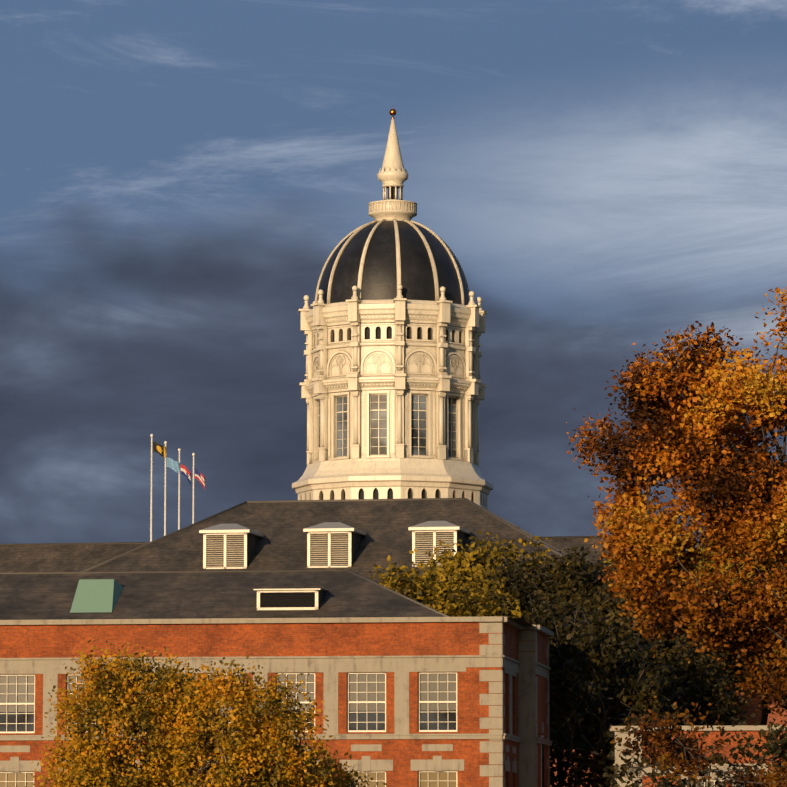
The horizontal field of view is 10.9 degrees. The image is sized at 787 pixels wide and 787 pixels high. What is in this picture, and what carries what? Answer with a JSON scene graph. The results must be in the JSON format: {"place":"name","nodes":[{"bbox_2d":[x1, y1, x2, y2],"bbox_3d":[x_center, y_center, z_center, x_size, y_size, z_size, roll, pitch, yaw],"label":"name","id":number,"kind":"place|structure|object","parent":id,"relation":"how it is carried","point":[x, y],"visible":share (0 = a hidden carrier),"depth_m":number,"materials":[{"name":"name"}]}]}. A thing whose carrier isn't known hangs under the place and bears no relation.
{"place":"outdoors","nodes":[
{"label":"outdoors","id":0,"kind":"place"},
{"bbox_2d":[0,570,553,786],"bbox_3d":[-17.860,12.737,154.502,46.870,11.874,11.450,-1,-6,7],"label":"brick hall","id":1,"kind":"structure","parent":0,"point":[409,692],"depth_m":147.90,"materials":[{"name":"brick"}]},
{"bbox_2d":[0,498,786,786],"bbox_3d":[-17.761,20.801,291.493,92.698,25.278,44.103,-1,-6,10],"label":"jesse hall body","id":2,"kind":"structure","parent":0,"point":[361,537],"depth_m":279.36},
{"bbox_2d":[292,109,492,509],"bbox_3d":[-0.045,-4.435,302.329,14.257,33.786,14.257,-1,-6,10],"label":"domed tower","id":3,"kind":"structure","parent":2,"relation":"on","point":[392,327],"depth_m":297.36,"materials":[{"name":"beige stone"}]},
{"bbox_2d":[0,0,786,550],"label":"sky","id":4,"kind":"structure","parent":0,"point":[177,177],"materials":[{"name":"blue"}]},
{"label":"ground","id":5,"kind":"structure","parent":0,"visible":0},
{"bbox_2d":[25,638,230,786],"bbox_3d":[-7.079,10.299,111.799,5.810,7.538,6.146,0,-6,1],"label":"yellow maple","id":6,"kind":"object","parent":5,"relation":"on","point":[90,762],"visible":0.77,"depth_m":110.79,"materials":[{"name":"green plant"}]},
{"bbox_2d":[150,434,204,541],"bbox_3d":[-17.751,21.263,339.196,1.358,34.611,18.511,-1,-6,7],"label":"flagpoles with flags","id":7,"kind":"object","parent":5,"relation":"on","point":[158,448],"visible":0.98,"depth_m":337.88,"materials":[{"name":"white paint"}]},
{"bbox_2d":[155,656,338,786],"bbox_3d":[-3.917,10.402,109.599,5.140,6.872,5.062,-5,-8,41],"label":"yellow maple","id":8,"kind":"object","parent":5,"relation":"on","point":[263,764],"visible":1,"depth_m":109.07,"materials":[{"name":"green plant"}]},
{"bbox_2d":[288,744,386,786],"bbox_3d":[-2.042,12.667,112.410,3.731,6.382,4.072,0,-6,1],"label":"yellow maple","id":9,"kind":"object","parent":5,"relation":"on","point":[338,780],"visible":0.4,"depth_m":112.44,"materials":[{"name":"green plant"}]},
{"bbox_2d":[365,554,534,619],"bbox_3d":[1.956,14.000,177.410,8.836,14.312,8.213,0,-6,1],"label":"tree","id":10,"kind":"object","parent":5,"relation":"on","point":[416,589],"visible":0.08,"depth_m":176.95,"materials":[{"name":"green plant"}]},
{"bbox_2d":[409,527,605,716],"bbox_3d":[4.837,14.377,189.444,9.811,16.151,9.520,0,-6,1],"label":"tree","id":11,"kind":"object","parent":5,"relation":"on","point":[475,556],"visible":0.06,"depth_m":188.86,"materials":[{"name":"green plant"}]},
{"bbox_2d":[473,538,661,781],"bbox_3d":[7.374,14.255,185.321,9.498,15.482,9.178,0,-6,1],"label":"tree","id":12,"kind":"object","parent":5,"relation":"on","point":[569,577],"visible":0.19,"depth_m":185.37,"materials":[{"name":"green plant"}]},
{"bbox_2d":[511,581,690,786],"bbox_3d":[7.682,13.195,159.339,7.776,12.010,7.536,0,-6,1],"label":"tree","id":13,"kind":"object","parent":5,"relation":"on","point":[639,693],"visible":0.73,"depth_m":159.07,"materials":[{"name":"green plant"}]},
{"bbox_2d":[550,548,721,753],"bbox_3d":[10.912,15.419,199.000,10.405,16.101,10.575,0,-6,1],"label":"tree","id":14,"kind":"object","parent":5,"relation":"on","point":[670,645],"visible":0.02,"depth_m":198.75,"materials":[{"name":"green plant"}]},
{"bbox_2d":[570,626,756,786],"bbox_3d":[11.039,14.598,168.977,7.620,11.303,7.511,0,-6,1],"label":"tree","id":15,"kind":"object","parent":5,"relation":"on","point":[699,686],"visible":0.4,"depth_m":168.25,"materials":[{"name":"green plant"}]},
{"bbox_2d":[565,287,786,786],"bbox_3d":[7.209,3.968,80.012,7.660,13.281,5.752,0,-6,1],"label":"orange oak","id":16,"kind":"object","parent":5,"relation":"on","point":[749,519],"visible":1,"depth_m":79.13,"materials":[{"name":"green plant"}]},
{"bbox_2d":[593,704,764,786],"bbox_3d":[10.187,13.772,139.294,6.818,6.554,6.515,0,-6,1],"label":"tree","id":17,"kind":"object","parent":5,"relation":"on","point":[640,768],"visible":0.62,"depth_m":139.50,"materials":[{"name":"brown plant"}]},
{"bbox_2d":[597,538,775,725],"bbox_3d":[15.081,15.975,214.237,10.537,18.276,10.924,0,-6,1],"label":"tree","id":18,"kind":"object","parent":5,"relation":"on","point":[736,680],"visible":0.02,"depth_m":213.53,"materials":[{"name":"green plant"}]},
{"bbox_2d":[610,725,786,786],"bbox_3d":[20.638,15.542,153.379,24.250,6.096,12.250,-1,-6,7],"label":"brick annex","id":19,"kind":"object","parent":5,"relation":"on","point":[715,731],"visible":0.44,"depth_m":148.86,"materials":[{"name":"brick"}]},
{"bbox_2d":[686,535,786,724],"bbox_3d":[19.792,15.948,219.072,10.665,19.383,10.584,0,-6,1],"label":"tree","id":20,"kind":"object","parent":5,"relation":"on","point":[764,718],"visible":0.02,"depth_m":218.79,"materials":[{"name":"plant"}]},
{"bbox_2d":[696,718,786,786],"bbox_3d":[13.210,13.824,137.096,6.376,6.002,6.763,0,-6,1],"label":"tree","id":21,"kind":"object","parent":5,"relation":"on","point":[774,746],"visible":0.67,"depth_m":136.07,"materials":[{"name":"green plant"}]},
{"bbox_2d":[754,570,786,724],"bbox_3d":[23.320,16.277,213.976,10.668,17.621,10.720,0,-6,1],"label":"tree","id":22,"kind":"object","parent":5,"relation":"on","point":[778,674],"visible":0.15,"depth_m":214.17,"materials":[{"name":"plant"}]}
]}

